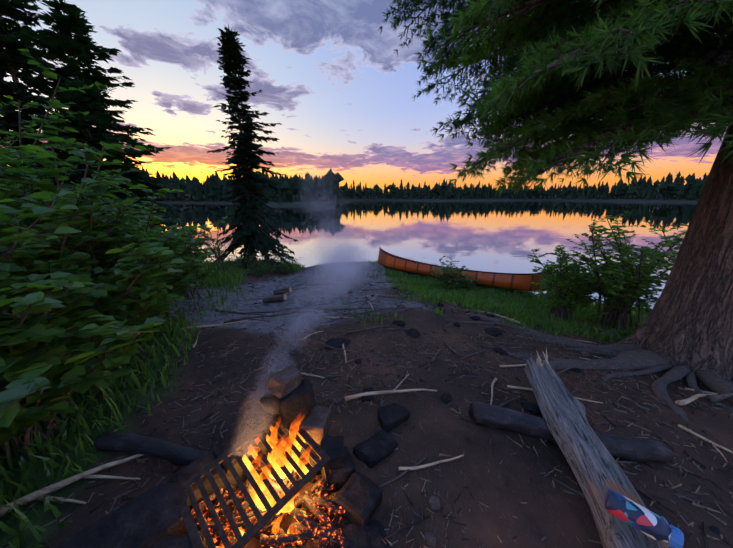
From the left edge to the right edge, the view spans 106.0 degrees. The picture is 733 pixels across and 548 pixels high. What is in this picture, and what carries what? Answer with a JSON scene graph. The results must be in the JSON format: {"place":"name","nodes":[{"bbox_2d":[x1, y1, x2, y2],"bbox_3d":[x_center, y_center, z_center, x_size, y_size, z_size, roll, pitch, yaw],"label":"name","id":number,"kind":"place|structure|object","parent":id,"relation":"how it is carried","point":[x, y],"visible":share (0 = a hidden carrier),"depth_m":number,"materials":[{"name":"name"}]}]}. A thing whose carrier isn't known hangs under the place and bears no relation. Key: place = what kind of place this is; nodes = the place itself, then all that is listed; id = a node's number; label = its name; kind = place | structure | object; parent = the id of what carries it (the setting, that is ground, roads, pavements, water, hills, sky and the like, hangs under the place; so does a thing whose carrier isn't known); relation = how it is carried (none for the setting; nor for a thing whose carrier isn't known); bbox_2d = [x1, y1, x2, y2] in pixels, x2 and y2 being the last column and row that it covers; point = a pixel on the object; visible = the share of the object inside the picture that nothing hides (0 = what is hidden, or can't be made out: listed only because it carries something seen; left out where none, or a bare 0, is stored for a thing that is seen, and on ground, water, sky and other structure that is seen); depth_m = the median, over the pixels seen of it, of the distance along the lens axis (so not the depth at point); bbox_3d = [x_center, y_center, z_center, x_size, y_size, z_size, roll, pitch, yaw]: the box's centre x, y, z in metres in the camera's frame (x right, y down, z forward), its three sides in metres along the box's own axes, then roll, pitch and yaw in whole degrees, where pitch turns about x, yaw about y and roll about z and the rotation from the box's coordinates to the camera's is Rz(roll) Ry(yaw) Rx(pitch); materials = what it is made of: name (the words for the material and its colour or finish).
{"place":"outdoors","nodes":[
{"label":"outdoors","id":0,"kind":"place"},
{"bbox_2d":[0,0,726,456],"label":"sky","id":1,"kind":"structure","parent":0,"point":[337,87],"materials":[{"name":"blue"}]},
{"bbox_2d":[0,261,732,547],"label":"dirt ground","id":2,"kind":"structure","parent":0,"point":[565,521],"depth_m":1.99,"materials":[{"name":"brown soil"}]},
{"bbox_2d":[0,130,32,227],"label":"bush stems","id":3,"kind":"object","parent":2,"relation":"on","point":[3,156],"visible":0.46,"depth_m":2.64,"materials":[{"name":"green plant"}]},
{"bbox_2d":[0,131,42,199],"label":"spruce trunk","id":4,"kind":"object","parent":2,"relation":"on","point":[17,136],"visible":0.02,"depth_m":6.57,"materials":[{"name":"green plant"}]},
{"bbox_2d":[0,363,52,426],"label":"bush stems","id":5,"kind":"object","parent":2,"relation":"on","point":[30,382],"visible":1,"depth_m":1.24,"materials":[{"name":"green plant"}]},
{"bbox_2d":[0,95,53,181],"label":"bush stems","id":6,"kind":"object","parent":2,"relation":"on","point":[29,128],"visible":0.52,"depth_m":4.90,"materials":[{"name":"green plant"}]},
{"bbox_2d":[1,144,74,218],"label":"bush stems","id":7,"kind":"object","parent":2,"relation":"on","point":[53,181],"visible":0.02,"depth_m":6.30,"materials":[{"name":"green plant"}]},
{"bbox_2d":[0,144,84,309],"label":"bush stems","id":8,"kind":"object","parent":2,"relation":"on","point":[25,238],"visible":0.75,"depth_m":2.02,"materials":[{"name":"green plant"}]},
{"bbox_2d":[0,47,107,269],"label":"leafy bush","id":9,"kind":"object","parent":2,"relation":"on","point":[53,103],"visible":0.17,"depth_m":3.24,"materials":[{"name":"green plant"}]},
{"bbox_2d":[2,169,140,251],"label":"bush stems","id":10,"kind":"object","parent":2,"relation":"on","point":[108,175],"visible":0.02,"depth_m":5.07,"materials":[{"name":"green plant"}]},
{"bbox_2d":[0,133,163,346],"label":"bush stems","id":11,"kind":"object","parent":2,"relation":"on","point":[86,207],"visible":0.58,"depth_m":2.83,"materials":[{"name":"green plant"}]},
{"bbox_2d":[0,271,165,464],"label":"bush stems","id":12,"kind":"object","parent":2,"relation":"on","point":[39,328],"visible":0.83,"depth_m":1.78,"materials":[{"name":"green plant"}]},
{"bbox_2d":[20,177,148,251],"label":"bush stems","id":13,"kind":"object","parent":2,"relation":"on","point":[133,198],"visible":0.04,"depth_m":5.88,"materials":[{"name":"green plant"}]},
{"bbox_2d":[0,234,184,358],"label":"bush stems","id":14,"kind":"object","parent":2,"relation":"on","point":[130,299],"visible":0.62,"depth_m":2.52,"materials":[{"name":"green plant"}]},
{"bbox_2d":[0,0,186,253],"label":"spruce tree","id":15,"kind":"object","parent":2,"relation":"on","point":[11,56],"visible":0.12,"depth_m":6.85,"materials":[{"name":"green plant"}]},
{"bbox_2d":[0,181,198,282],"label":"bush stems","id":16,"kind":"object","parent":2,"relation":"on","point":[155,221],"visible":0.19,"depth_m":3.94,"materials":[{"name":"green plant"}]},
{"bbox_2d":[8,0,193,269],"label":"spruce tree","id":17,"kind":"object","parent":2,"relation":"on","point":[77,46],"visible":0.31,"depth_m":6.91,"materials":[{"name":"green plant"}]},
{"bbox_2d":[39,76,194,255],"bbox_3d":[-6.364,-1.963,6.884,3.288,5.297,3.432,-12,19,-36],"label":"spruce tree","id":18,"kind":"object","parent":2,"relation":"on","point":[86,100],"visible":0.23,"depth_m":6.57,"materials":[{"name":"green plant"}]},
{"bbox_2d":[82,201,196,255],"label":"bush stems","id":19,"kind":"object","parent":2,"relation":"on","point":[135,206],"visible":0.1,"depth_m":5.64,"materials":[{"name":"green plant"}]},
{"bbox_2d":[73,211,213,325],"bbox_3d":[-2.714,-0.041,3.500,1.444,1.598,1.120,-12,20,-37],"label":"leafy bush","id":20,"kind":"object","parent":2,"relation":"on","point":[176,280],"visible":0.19,"depth_m":3.52,"materials":[{"name":"green plant"}]},
{"bbox_2d":[92,432,213,464],"bbox_3d":[-1.289,1.076,1.683,0.923,0.119,0.131,1,15,16],"label":"burnt log","id":21,"kind":"object","parent":2,"relation":"on","point":[174,454],"visible":0.9,"depth_m":1.68,"materials":[{"name":"brown wood"}]},
{"bbox_2d":[137,192,197,243],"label":"sapling stems","id":22,"kind":"object","parent":2,"relation":"on","point":[180,213],"visible":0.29,"depth_m":6.53,"materials":[{"name":"green plant"}]},
{"bbox_2d":[129,216,227,298],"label":"bush stems","id":23,"kind":"object","parent":2,"relation":"on","point":[197,268],"visible":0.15,"depth_m":5.00,"materials":[{"name":"green plant"}]},
{"bbox_2d":[198,222,224,270],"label":"sapling stems","id":24,"kind":"object","parent":2,"relation":"on","point":[218,250],"visible":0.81,"depth_m":7.29,"materials":[{"name":"green plant"}]},
{"bbox_2d":[198,235,237,261],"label":"shrub stems","id":25,"kind":"object","parent":2,"relation":"on","point":[216,250],"visible":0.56,"depth_m":8.69,"materials":[{"name":"green plant"}]},
{"bbox_2d":[207,241,230,262],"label":"shrub stems","id":26,"kind":"object","parent":2,"relation":"on","point":[217,251],"visible":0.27,"depth_m":9.67,"materials":[{"name":"green plant"}]},
{"bbox_2d":[228,250,246,261],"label":"shrub stems","id":27,"kind":"object","parent":2,"relation":"on","point":[236,258],"visible":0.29,"depth_m":9.54,"materials":[{"name":"green plant"}]},
{"bbox_2d":[220,250,266,270],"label":"shrub stems","id":28,"kind":"object","parent":2,"relation":"on","point":[247,259],"visible":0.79,"depth_m":8.38,"materials":[{"name":"green plant"}]},
{"bbox_2d":[206,24,297,270],"bbox_3d":[-3.717,-3.446,8.579,3.269,7.053,2.787,-10,18,-31],"label":"spruce tree","id":29,"kind":"object","parent":2,"relation":"on","point":[250,234],"visible":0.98,"depth_m":8.40,"materials":[{"name":"green plant"}]},
{"bbox_2d":[180,421,330,547],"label":"fire grate","id":30,"kind":"object","parent":2,"relation":"on","point":[255,528],"visible":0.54,"depth_m":1.36,"materials":[{"name":"metal"}]},
{"bbox_2d":[190,451,349,547],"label":"embers","id":31,"kind":"object","parent":2,"relation":"on","point":[315,502],"visible":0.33,"depth_m":1.34,"materials":[{"name":"orange wood"}]},
{"bbox_2d":[211,416,311,547],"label":"fire flames","id":32,"kind":"object","parent":31,"relation":"on","point":[277,459],"visible":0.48,"depth_m":1.44,"materials":[{"name":"orange"}]},
{"bbox_2d":[256,252,289,267],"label":"shrub stems","id":33,"kind":"object","parent":2,"relation":"on","point":[268,262],"visible":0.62,"depth_m":8.98,"materials":[{"name":"green plant"}]},
{"bbox_2d":[262,295,286,302],"bbox_3d":[-1.729,0.474,5.202,0.455,0.122,0.140,-6,13,20],"label":"firewood","id":34,"kind":"object","parent":2,"relation":"on","point":[274,298],"visible":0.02,"depth_m":5.16,"materials":[{"name":"brown wood"}]},
{"bbox_2d":[264,258,295,273],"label":"shrub stems","id":35,"kind":"object","parent":2,"relation":"on","point":[286,265],"visible":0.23,"depth_m":8.68,"materials":[{"name":"green plant"}]},
{"bbox_2d":[0,256,652,547],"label":"grass","id":36,"kind":"structure","parent":2,"relation":"on","point":[481,297],"depth_m":3.53,"materials":[{"name":"green plant"}]},
{"bbox_2d":[0,286,732,516],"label":"sticks","id":37,"kind":"object","parent":2,"relation":"on","point":[38,494],"visible":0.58,"depth_m":1.74,"materials":[{"name":"brown wood"}]},
{"bbox_2d":[2,265,732,547],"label":"ground litter","id":38,"kind":"object","parent":2,"relation":"on","point":[691,501],"visible":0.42,"depth_m":2.25,"materials":[{"name":"brown plant"}]},
{"bbox_2d":[15,278,732,516],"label":"sticks","id":39,"kind":"object","parent":2,"relation":"on","point":[714,398],"visible":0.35,"depth_m":3.46,"materials":[{"name":"brown wood"}]},
{"bbox_2d":[54,286,732,547],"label":"rocks","id":40,"kind":"object","parent":2,"relation":"on","point":[151,518],"visible":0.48,"depth_m":1.49,"materials":[{"name":"grey stone"}]},
{"bbox_2d":[430,256,469,289],"bbox_3d":[2.014,0.021,6.936,1.057,0.895,0.901,-9,18,-31],"label":"leafy bush","id":41,"kind":"object","parent":2,"relation":"on","point":[448,280],"visible":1,"depth_m":6.82,"materials":[{"name":"green plant"}]},
{"bbox_2d":[378,247,551,291],"bbox_3d":[2.438,-0.179,8.067,4.973,0.668,0.846,11,5,33],"label":"canoe","id":42,"kind":"object","parent":2,"relation":"on","point":[519,281],"visible":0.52,"depth_m":7.27,"materials":[{"name":"orange wood"}]},
{"bbox_2d":[457,272,478,288],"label":"bush cane stems","id":43,"kind":"object","parent":2,"relation":"on","point":[467,281],"visible":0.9,"depth_m":6.96,"materials":[{"name":"green plant"}]},
{"bbox_2d":[378,0,732,421],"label":"pine tree","id":44,"kind":"object","parent":2,"relation":"on","point":[582,69],"visible":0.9,"depth_m":2.82,"materials":[{"name":"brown plant"}]},
{"bbox_2d":[468,401,674,462],"bbox_3d":[1.287,1.044,1.810,1.155,0.166,0.188,6,16,10],"label":"charred log","id":45,"kind":"object","parent":2,"relation":"on","point":[636,449],"visible":0.62,"depth_m":1.79,"materials":[{"name":"brown wood"}]},
{"bbox_2d":[541,255,605,316],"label":"bush stems","id":46,"kind":"object","parent":2,"relation":"on","point":[566,309],"visible":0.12,"depth_m":5.27,"materials":[{"name":"green plant"}]},
{"bbox_2d":[527,244,623,320],"bbox_3d":[3.669,0.237,5.003,1.380,1.553,1.171,0,15,-1],"label":"leafy bush","id":47,"kind":"object","parent":2,"relation":"on","point":[560,296],"visible":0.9,"depth_m":4.83,"materials":[{"name":"green plant"}]},
{"bbox_2d":[524,348,668,547],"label":"weathered log","id":48,"kind":"object","parent":2,"relation":"on","point":[597,470],"visible":0.92,"depth_m":1.50,"materials":[{"name":"grey wood"}]},
{"bbox_2d":[604,489,683,547],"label":"water bottle","id":49,"kind":"object","parent":48,"relation":"on","point":[647,522],"visible":1,"depth_m":1.09,"materials":[{"name":"blue"}]},
{"bbox_2d":[562,212,683,332],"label":"bush stems","id":50,"kind":"object","parent":2,"relation":"on","point":[619,281],"visible":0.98,"depth_m":4.43,"materials":[{"name":"green plant"}]},
{"bbox_2d":[574,224,685,325],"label":"bush stems","id":51,"kind":"object","parent":2,"relation":"on","point":[659,274],"visible":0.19,"depth_m":4.98,"materials":[{"name":"green plant"}]},
{"bbox_2d":[639,220,688,291],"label":"bush stems","id":52,"kind":"object","parent":2,"relation":"on","point":[669,238],"visible":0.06,"depth_m":4.63,"materials":[{"name":"green plant"}]},
{"bbox_2d":[148,200,696,307],"bbox_3d":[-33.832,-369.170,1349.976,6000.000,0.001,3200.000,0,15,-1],"label":"lake water","id":53,"kind":"structure","parent":0,"point":[499,236],"depth_m":25.86,"materials":[{"name":"liquid"}]},
{"bbox_2d":[147,194,699,205],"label":"shore ground","id":54,"kind":"structure","parent":0,"point":[296,200],"depth_m":197.06,"materials":[{"name":"green"}]},
{"bbox_2d":[133,166,708,202],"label":"shore trees","id":55,"kind":"object","parent":54,"relation":"on","point":[213,186],"visible":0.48,"depth_m":183.60,"materials":[{"name":"green plant"}]},
{"bbox_3d":[-1.782,0.479,5.361,0.492,0.147,0.152,-8,11,25],"label":"firewood","id":56,"kind":"object","parent":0,"visible":0},
{"bbox_2d":[273,287,291,294],"bbox_3d":[-1.630,0.336,5.360,0.340,0.102,0.119,-9,13,15],"label":"firewood","id":57,"kind":"object","parent":56,"relation":"on","point":[282,291],"depth_m":5.33,"materials":[{"name":"brown wood"}]}
]}

